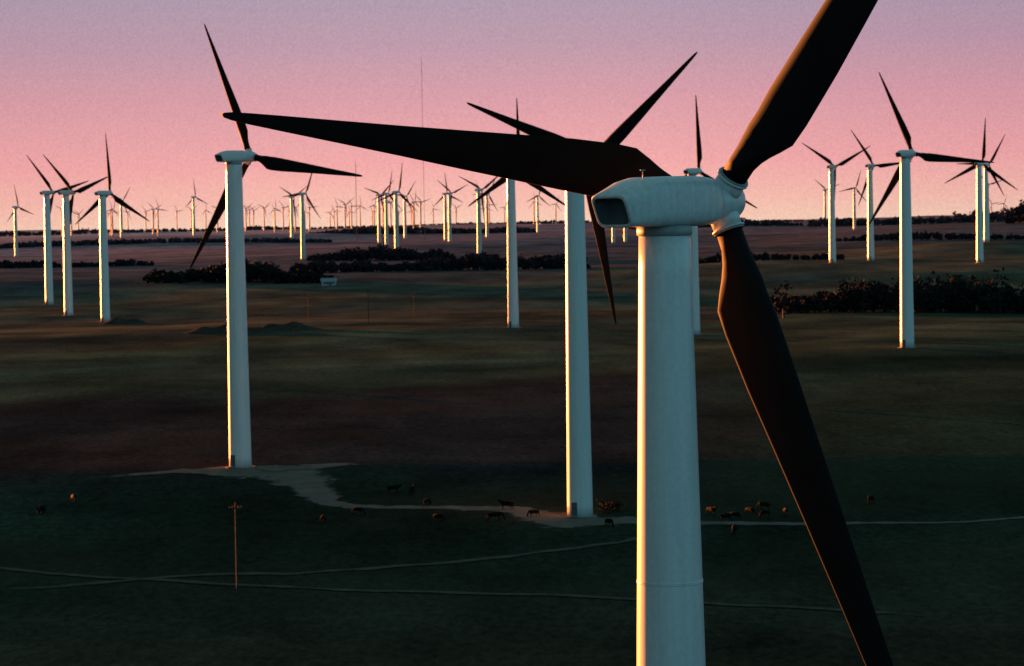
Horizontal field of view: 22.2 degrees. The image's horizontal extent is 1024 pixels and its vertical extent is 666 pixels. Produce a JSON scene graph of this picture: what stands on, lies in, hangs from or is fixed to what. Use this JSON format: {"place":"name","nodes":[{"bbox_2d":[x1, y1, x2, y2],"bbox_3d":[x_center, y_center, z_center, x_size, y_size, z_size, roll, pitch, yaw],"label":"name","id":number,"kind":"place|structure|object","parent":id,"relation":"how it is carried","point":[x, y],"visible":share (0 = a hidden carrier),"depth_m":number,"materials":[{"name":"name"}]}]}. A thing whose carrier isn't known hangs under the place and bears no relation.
{"place":"outdoors","nodes":[
{"label":"outdoors","id":0,"kind":"place"},
{"bbox_2d":[255,463,356,471],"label":"gravel road","id":1,"kind":"structure","parent":0,"point":[276,468],"depth_m":427.57,"materials":[{"name":"grey gravel"}]},
{"bbox_2d":[15,525,702,588],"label":"dirt track","id":2,"kind":"structure","parent":0,"point":[402,565],"depth_m":335.10,"materials":[{"name":"brown soil"}]},
{"bbox_2d":[0,567,895,613],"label":"dirt track","id":3,"kind":"structure","parent":0,"point":[368,590],"depth_m":319.88,"materials":[{"name":"brown soil"}]},
{"bbox_2d":[0,215,1023,665],"bbox_3d":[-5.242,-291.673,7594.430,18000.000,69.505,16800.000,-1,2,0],"label":"ground","id":4,"kind":"structure","parent":0,"point":[454,393],"depth_m":433.31,"materials":[{"name":"green plant"}]},
{"bbox_2d":[7,186,31,256],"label":"wind turbine","id":5,"kind":"object","parent":4,"relation":"on","point":[15,231],"visible":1,"depth_m":2646.53,"materials":[{"name":"paint"}]},
{"bbox_2d":[37,505,46,512],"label":"shrub","id":6,"kind":"object","parent":4,"relation":"on","point":[41,509],"visible":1,"depth_m":385.98,"materials":[{"name":"green plant"}]},
{"bbox_2d":[27,156,87,304],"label":"wind turbine","id":7,"kind":"object","parent":4,"relation":"on","point":[48,202],"visible":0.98,"depth_m":1191.18,"materials":[{"name":"white paint"}]},
{"bbox_2d":[57,206,62,236],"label":"wind turbine","id":8,"kind":"object","parent":4,"relation":"on","point":[61,210],"visible":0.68,"depth_m":5009.93,"materials":[{"name":"paint"}]},
{"bbox_2d":[43,154,107,315],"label":"wind turbine","id":9,"kind":"object","parent":4,"relation":"on","point":[67,216],"visible":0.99,"depth_m":1083.33,"materials":[{"name":"white paint"}]},
{"bbox_2d":[0,259,154,268],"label":"distant tree line","id":10,"kind":"object","parent":4,"relation":"on","point":[4,263],"visible":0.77,"depth_m":1911.23,"materials":[{"name":"green plant"}]},
{"bbox_2d":[106,202,117,235],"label":"wind turbine","id":11,"kind":"object","parent":4,"relation":"on","point":[111,210],"visible":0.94,"depth_m":4945.93,"materials":[{"name":"paint"}]},
{"bbox_2d":[75,133,149,321],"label":"wind turbine","id":12,"kind":"object","parent":4,"relation":"on","point":[104,276],"visible":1,"depth_m":1033.46,"materials":[{"name":"white paint"}]},
{"bbox_2d":[107,202,119,234],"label":"wind turbine","id":13,"kind":"object","parent":4,"relation":"on","point":[111,221],"visible":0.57,"depth_m":5333.07,"materials":[{"name":"paint"}]},
{"bbox_2d":[111,188,129,237],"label":"wind turbine","id":14,"kind":"object","parent":4,"relation":"on","point":[121,226],"visible":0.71,"depth_m":3495.33,"materials":[{"name":"paint"}]},
{"bbox_2d":[101,318,147,324],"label":"dirt mound","id":15,"kind":"object","parent":4,"relation":"on","point":[116,321],"visible":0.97,"depth_m":1006.75,"materials":[{"name":"brown soil"}]},
{"bbox_2d":[147,202,159,234],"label":"wind turbine","id":16,"kind":"object","parent":4,"relation":"on","point":[153,218],"visible":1,"depth_m":5197.30,"materials":[{"name":"paint"}]},
{"bbox_2d":[154,201,167,235],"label":"wind turbine","id":17,"kind":"object","parent":4,"relation":"on","point":[157,214],"visible":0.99,"depth_m":4947.77,"materials":[{"name":"paint"}]},
{"bbox_2d":[174,205,181,229],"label":"wind turbine","id":18,"kind":"object","parent":4,"relation":"on","point":[176,218],"visible":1,"depth_m":6979.30,"materials":[{"name":"paint"}]},
{"bbox_2d":[187,180,206,235],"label":"wind turbine","id":19,"kind":"object","parent":4,"relation":"on","point":[193,210],"visible":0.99,"depth_m":3395.26,"materials":[{"name":"paint"}]},
{"bbox_2d":[183,323,274,333],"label":"dirt mound","id":20,"kind":"object","parent":4,"relation":"on","point":[222,329],"visible":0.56,"depth_m":846.31,"materials":[{"name":"brown soil"}]},
{"bbox_2d":[229,502,241,588],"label":"utility pole","id":21,"kind":"object","parent":4,"relation":"on","point":[235,508],"visible":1,"depth_m":323.23,"materials":[{"name":"brown wood"}]},
{"bbox_2d":[143,259,333,283],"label":"tree line","id":22,"kind":"object","parent":4,"relation":"on","point":[265,272],"visible":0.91,"depth_m":1339.16,"materials":[{"name":"green plant"}]},
{"bbox_2d":[244,206,249,231],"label":"wind turbine","id":23,"kind":"object","parent":4,"relation":"on","point":[245,208],"visible":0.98,"depth_m":5673.27,"materials":[{"name":"paint"}]},
{"bbox_2d":[259,204,268,230],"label":"wind turbine","id":24,"kind":"object","parent":4,"relation":"on","point":[264,217],"visible":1,"depth_m":5741.65,"materials":[{"name":"paint"}]},
{"bbox_2d":[189,24,361,468],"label":"wind turbine","id":25,"kind":"object","parent":4,"relation":"on","point":[231,203],"visible":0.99,"depth_m":427.09,"materials":[{"name":"white paint"}]},
{"bbox_2d":[228,455,235,467],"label":"door","id":26,"kind":"structure","parent":25,"relation":"in","point":[232,457],"depth_m":427.55,"materials":[{"name":"metal"}]},
{"bbox_2d":[272,201,283,232],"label":"wind turbine","id":27,"kind":"object","parent":4,"relation":"on","point":[274,218],"visible":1,"depth_m":5431.38,"materials":[{"name":"paint"}]},
{"bbox_2d":[279,201,288,229],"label":"wind turbine","id":28,"kind":"object","parent":4,"relation":"on","point":[283,207],"visible":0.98,"depth_m":5835.54,"materials":[{"name":"paint"}]},
{"bbox_2d":[261,321,320,330],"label":"dirt mound","id":29,"kind":"object","parent":4,"relation":"on","point":[293,326],"visible":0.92,"depth_m":856.70,"materials":[{"name":"brown soil"}]},
{"bbox_2d":[280,186,306,238],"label":"wind turbine","id":30,"kind":"object","parent":4,"relation":"on","point":[292,203],"visible":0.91,"depth_m":2909.92,"materials":[{"name":"paint"}]},
{"bbox_2d":[289,204,299,231],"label":"wind turbine","id":31,"kind":"object","parent":4,"relation":"on","point":[295,216],"visible":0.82,"depth_m":5435.77,"materials":[{"name":"paint"}]},
{"bbox_2d":[283,173,319,259],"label":"wind turbine","id":32,"kind":"object","parent":4,"relation":"on","point":[303,249],"visible":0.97,"depth_m":1997.14,"materials":[{"name":"paint"}]},
{"bbox_2d":[306,200,316,230],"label":"wind turbine","id":33,"kind":"object","parent":4,"relation":"on","point":[309,214],"visible":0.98,"depth_m":5568.53,"materials":[{"name":"paint"}]},
{"bbox_2d":[321,278,336,285],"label":"farmhouse","id":34,"kind":"object","parent":4,"relation":"on","point":[328,281],"visible":0.98,"depth_m":1287.66,"materials":[{"name":"white"}]},
{"bbox_2d":[334,200,340,228],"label":"wind turbine","id":35,"kind":"object","parent":4,"relation":"on","point":[337,206],"visible":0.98,"depth_m":5830.88,"materials":[{"name":"paint"}]},
{"bbox_2d":[338,199,351,227],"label":"wind turbine","id":36,"kind":"object","parent":4,"relation":"on","point":[345,211],"visible":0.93,"depth_m":4705.85,"materials":[{"name":"paint"}]},
{"bbox_2d":[349,200,355,228],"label":"wind turbine","id":37,"kind":"object","parent":4,"relation":"on","point":[351,214],"visible":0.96,"depth_m":5868.75,"materials":[{"name":"paint"}]},
{"bbox_2d":[352,507,364,514],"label":"cow","id":38,"kind":"object","parent":4,"relation":"on","point":[355,509],"visible":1,"depth_m":379.04},
{"bbox_2d":[356,198,368,226],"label":"wind turbine","id":39,"kind":"object","parent":4,"relation":"on","point":[360,213],"visible":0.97,"depth_m":5872.71,"materials":[{"name":"paint"}]},
{"bbox_2d":[342,160,390,240],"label":"lattice mast","id":40,"kind":"object","parent":4,"relation":"on","point":[356,201],"visible":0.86,"depth_m":2896.41,"materials":[{"name":"metal"}]},
{"bbox_2d":[368,196,376,225],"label":"wind turbine","id":41,"kind":"object","parent":4,"relation":"on","point":[373,213],"visible":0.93,"depth_m":5859.11,"materials":[{"name":"paint"}]},
{"bbox_2d":[365,180,393,242],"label":"wind turbine","id":42,"kind":"object","parent":4,"relation":"on","point":[379,218],"visible":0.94,"depth_m":2753.22,"materials":[{"name":"paint"}]},
{"bbox_2d":[382,199,390,227],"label":"wind turbine","id":43,"kind":"object","parent":4,"relation":"on","point":[383,216],"visible":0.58,"depth_m":5469.60,"materials":[{"name":"paint"}]},
{"bbox_2d":[373,173,401,244],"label":"wind turbine","id":44,"kind":"object","parent":4,"relation":"on","point":[386,221],"visible":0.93,"depth_m":2578.43,"materials":[{"name":"paint"}]},
{"bbox_2d":[383,199,393,226],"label":"wind turbine","id":45,"kind":"object","parent":4,"relation":"on","point":[384,210],"visible":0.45,"depth_m":4867.24,"materials":[{"name":"paint"}]},
{"bbox_2d":[387,201,393,226],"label":"wind turbine","id":46,"kind":"object","parent":4,"relation":"on","point":[390,214],"visible":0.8,"depth_m":5375.37,"materials":[{"name":"paint"}]},
{"bbox_2d":[386,484,401,492],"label":"cow","id":47,"kind":"object","parent":4,"relation":"on","point":[396,487],"visible":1,"depth_m":399.02},
{"bbox_2d":[377,167,416,247],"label":"wind turbine","id":48,"kind":"object","parent":4,"relation":"on","point":[396,229],"visible":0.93,"depth_m":2078.93,"materials":[{"name":"paint"}]},
{"bbox_2d":[397,182,414,238],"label":"wind turbine","id":49,"kind":"object","parent":4,"relation":"on","point":[405,227],"visible":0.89,"depth_m":3133.75,"materials":[{"name":"paint"}]},
{"bbox_2d":[0,219,818,248],"bbox_3d":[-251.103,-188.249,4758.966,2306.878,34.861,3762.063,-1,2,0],"label":"distant tree line","id":50,"kind":"object","parent":4,"relation":"on","point":[35,243],"visible":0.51,"depth_m":3038.32,"materials":[{"name":"green plant"}]},
{"bbox_2d":[409,484,414,494],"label":"cow","id":51,"kind":"object","parent":4,"relation":"on","point":[412,488],"visible":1,"depth_m":396.70},
{"bbox_2d":[406,195,422,227],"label":"wind turbine","id":52,"kind":"object","parent":4,"relation":"on","point":[414,211],"visible":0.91,"depth_m":4871.13,"materials":[{"name":"paint"}]},
{"bbox_2d":[409,193,419,224],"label":"wind turbine","id":53,"kind":"object","parent":4,"relation":"on","point":[412,208],"visible":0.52,"depth_m":5492.10,"materials":[{"name":"paint"}]},
{"bbox_2d":[417,197,428,226],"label":"wind turbine","id":54,"kind":"object","parent":4,"relation":"on","point":[420,202],"visible":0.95,"depth_m":4833.12,"materials":[{"name":"paint"}]},
{"bbox_2d":[352,59,497,239],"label":"lattice mast","id":55,"kind":"object","parent":4,"relation":"on","point":[423,164],"visible":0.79,"depth_m":2994.28,"materials":[{"name":"metal"}]},
{"bbox_2d":[423,498,430,506],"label":"cow","id":56,"kind":"object","parent":4,"relation":"on","point":[426,500],"visible":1,"depth_m":385.33},
{"bbox_2d":[433,514,444,521],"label":"cow","id":57,"kind":"object","parent":4,"relation":"on","point":[440,516],"visible":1,"depth_m":371.99},
{"bbox_2d":[289,253,590,272],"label":"tree line","id":58,"kind":"object","parent":4,"relation":"on","point":[482,262],"visible":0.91,"depth_m":1514.57,"materials":[{"name":"green plant"}]},
{"bbox_2d":[306,242,587,262],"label":"tree line","id":59,"kind":"object","parent":4,"relation":"on","point":[380,252],"visible":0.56,"depth_m":1914.99,"materials":[{"name":"green plant"}]},
{"bbox_2d":[433,176,463,240],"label":"wind turbine","id":60,"kind":"object","parent":4,"relation":"on","point":[445,219],"visible":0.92,"depth_m":2829.21,"materials":[{"name":"paint"}]},
{"bbox_2d":[437,180,467,241],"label":"wind turbine","id":61,"kind":"object","parent":4,"relation":"on","point":[449,193],"visible":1,"depth_m":2716.15,"materials":[{"name":"paint"}]},
{"bbox_2d":[451,203,461,223],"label":"wind turbine","id":62,"kind":"object","parent":4,"relation":"on","point":[456,213],"visible":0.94,"depth_m":6948.42,"materials":[{"name":"paint"}]},
{"bbox_2d":[459,176,496,254],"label":"wind turbine","id":63,"kind":"object","parent":4,"relation":"on","point":[479,235],"visible":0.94,"depth_m":1940.21,"materials":[{"name":"paint"}]},
{"bbox_2d":[472,180,496,237],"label":"wind turbine","id":64,"kind":"object","parent":4,"relation":"on","point":[487,227],"visible":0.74,"depth_m":3040.84,"materials":[{"name":"paint"}]},
{"bbox_2d":[488,201,496,223],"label":"wind turbine","id":65,"kind":"object","parent":4,"relation":"on","point":[489,204],"visible":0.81,"depth_m":6445.64,"materials":[{"name":"paint"}]},
{"bbox_2d":[487,512,504,520],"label":"cow","id":66,"kind":"object","parent":4,"relation":"on","point":[494,514],"visible":1,"depth_m":371.16},
{"bbox_2d":[498,499,513,509],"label":"cow","id":67,"kind":"object","parent":4,"relation":"on","point":[507,503],"visible":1,"depth_m":381.12},
{"bbox_2d":[468,98,564,327],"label":"wind turbine","id":68,"kind":"object","parent":4,"relation":"on","point":[512,292],"visible":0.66,"depth_m":848.50,"materials":[{"name":"white paint"}]},
{"bbox_2d":[527,510,539,516],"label":"cow","id":69,"kind":"object","parent":4,"relation":"on","point":[531,512],"visible":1,"depth_m":374.08},
{"bbox_2d":[531,192,542,223],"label":"wind turbine","id":70,"kind":"object","parent":4,"relation":"on","point":[534,211],"visible":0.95,"depth_m":5962.56,"materials":[{"name":"paint"}]},
{"bbox_2d":[528,191,546,232],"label":"wind turbine","id":71,"kind":"object","parent":4,"relation":"on","point":[537,207],"visible":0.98,"depth_m":3574.37,"materials":[{"name":"paint"}]},
{"bbox_2d":[551,198,561,223],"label":"wind turbine","id":72,"kind":"object","parent":4,"relation":"on","point":[555,212],"visible":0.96,"depth_m":6419.55,"materials":[{"name":"paint"}]},
{"bbox_2d":[221,0,892,665],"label":"wind turbine","id":73,"kind":"object","parent":4,"relation":"on","point":[649,200],"visible":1,"depth_m":99.99,"materials":[{"name":"white paint"}]},
{"bbox_2d":[466,52,697,518],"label":"wind turbine","id":74,"kind":"object","parent":4,"relation":"on","point":[579,486],"visible":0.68,"depth_m":372.27,"materials":[{"name":"white paint"}]},
{"bbox_2d":[570,502,577,517],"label":"door","id":75,"kind":"structure","parent":74,"relation":"in","point":[573,505],"depth_m":372.55,"materials":[{"name":"metal"}]},
{"bbox_2d":[596,496,616,510],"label":"shrub","id":76,"kind":"object","parent":4,"relation":"on","point":[607,506],"visible":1,"depth_m":377.32,"materials":[{"name":"green plant"}]},
{"bbox_2d":[605,518,613,527],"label":"cow","id":77,"kind":"object","parent":4,"relation":"on","point":[608,520],"visible":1,"depth_m":363.79},
{"bbox_2d":[612,228,614,242],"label":"wind turbine","id":78,"kind":"object","parent":4,"relation":"on","point":[613,235],"visible":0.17,"depth_m":2646.71,"materials":[{"name":"paint"}]},
{"bbox_2d":[610,500,623,510],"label":"shrub","id":79,"kind":"object","parent":4,"relation":"on","point":[617,504],"visible":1,"depth_m":377.92,"materials":[{"name":"green plant"}]},
{"bbox_2d":[624,228,626,241],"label":"wind turbine","id":80,"kind":"object","parent":4,"relation":"on","point":[625,234],"visible":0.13,"depth_m":2696.69,"materials":[{"name":"paint"}]},
{"bbox_2d":[309,207,1015,233],"bbox_3d":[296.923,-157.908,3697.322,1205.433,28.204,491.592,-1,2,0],"label":"distant tree line","id":81,"kind":"object","parent":4,"relation":"on","point":[998,216],"visible":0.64,"depth_m":3761.84,"materials":[{"name":"green plant"}]},
{"bbox_2d":[706,506,716,515],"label":"cow","id":82,"kind":"object","parent":4,"relation":"on","point":[712,509],"visible":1,"depth_m":372.95},
{"bbox_2d":[683,95,756,334],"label":"wind turbine","id":83,"kind":"object","parent":4,"relation":"on","point":[689,171],"visible":0.58,"depth_m":814.80,"materials":[{"name":"white paint"}]},
{"bbox_2d":[719,512,733,520],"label":"cow","id":84,"kind":"object","parent":4,"relation":"on","point":[728,515],"visible":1,"depth_m":367.24},
{"bbox_2d":[732,524,737,533],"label":"cow","id":85,"kind":"object","parent":4,"relation":"on","point":[734,527],"visible":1,"depth_m":356.55},
{"bbox_2d":[730,512,741,518],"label":"cow","id":86,"kind":"object","parent":4,"relation":"on","point":[736,514],"visible":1,"depth_m":368.88},
{"bbox_2d":[745,507,754,514],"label":"cow","id":87,"kind":"object","parent":4,"relation":"on","point":[748,509],"visible":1,"depth_m":373.05},
{"bbox_2d":[757,502,769,509],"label":"cow","id":88,"kind":"object","parent":4,"relation":"on","point":[759,504],"visible":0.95,"depth_m":377.28},
{"bbox_2d":[759,510,770,517],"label":"cow","id":89,"kind":"object","parent":4,"relation":"on","point":[764,512],"visible":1,"depth_m":369.99},
{"bbox_2d":[771,281,794,317],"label":"tree","id":90,"kind":"object","parent":4,"relation":"on","point":[782,303],"visible":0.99,"depth_m":912.91,"materials":[{"name":"green plant"}]},
{"bbox_2d":[814,179,838,217],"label":"wind turbine","id":91,"kind":"object","parent":4,"relation":"on","point":[824,189],"visible":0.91,"depth_m":3694.70,"materials":[{"name":"paint"}]},
{"bbox_2d":[802,143,869,262],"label":"wind turbine","id":92,"kind":"object","parent":4,"relation":"on","point":[832,167],"visible":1,"depth_m":1385.66,"materials":[{"name":"white paint"}]},
{"bbox_2d":[839,171,866,229],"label":"wind turbine","id":93,"kind":"object","parent":4,"relation":"on","point":[854,212],"visible":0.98,"depth_m":3182.76,"materials":[{"name":"paint"}]},
{"bbox_2d":[698,230,1023,263],"bbox_3d":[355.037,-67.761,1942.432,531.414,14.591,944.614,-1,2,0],"label":"distant tree line","id":94,"kind":"object","parent":4,"relation":"on","point":[717,257],"visible":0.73,"depth_m":2346.56,"materials":[{"name":"green plant"}]},
{"bbox_2d":[867,495,874,503],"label":"cow","id":95,"kind":"object","parent":4,"relation":"on","point":[870,497],"visible":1,"depth_m":380.59},
{"bbox_2d":[851,130,912,260],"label":"wind turbine","id":96,"kind":"object","parent":4,"relation":"on","point":[868,184],"visible":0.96,"depth_m":1404.63,"materials":[{"name":"white paint"}]},
{"bbox_2d":[770,267,1023,313],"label":"tree line","id":97,"kind":"object","parent":4,"relation":"on","point":[955,294],"visible":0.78,"depth_m":954.29,"materials":[{"name":"green plant"}]},
{"bbox_2d":[868,72,993,347],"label":"wind turbine","id":98,"kind":"object","parent":4,"relation":"on","point":[902,173],"visible":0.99,"depth_m":685.73,"materials":[{"name":"white paint"}]},
{"bbox_2d":[944,117,1017,262],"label":"wind turbine","id":99,"kind":"object","parent":4,"relation":"on","point":[979,229],"visible":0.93,"depth_m":1339.86,"materials":[{"name":"white paint"}]},
{"bbox_2d":[957,135,1004,241],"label":"wind turbine","id":100,"kind":"object","parent":4,"relation":"on","point":[986,219],"visible":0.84,"depth_m":1726.00,"materials":[{"name":"white paint"}]},
{"bbox_2d":[982,177,1001,221],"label":"wind turbine","id":101,"kind":"object","parent":4,"relation":"on","point":[988,187],"visible":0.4,"depth_m":3494.46,"materials":[{"name":"paint"}]},
{"bbox_2d":[1004,199,1023,223],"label":"distant tree line","id":102,"kind":"object","parent":4,"relation":"on","point":[1016,214],"visible":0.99,"depth_m":3261.06,"materials":[{"name":"green plant"}]},
{"bbox_2d":[0,0,1023,230],"label":"sky","id":103,"kind":"structure","parent":0,"point":[142,74],"materials":[{"name":"pink"}]},
{"bbox_2d":[111,466,1023,527],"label":"gravel road","id":104,"kind":"structure","parent":0,"point":[311,484],"depth_m":387.28,"materials":[{"name":"grey gravel"}]}
]}

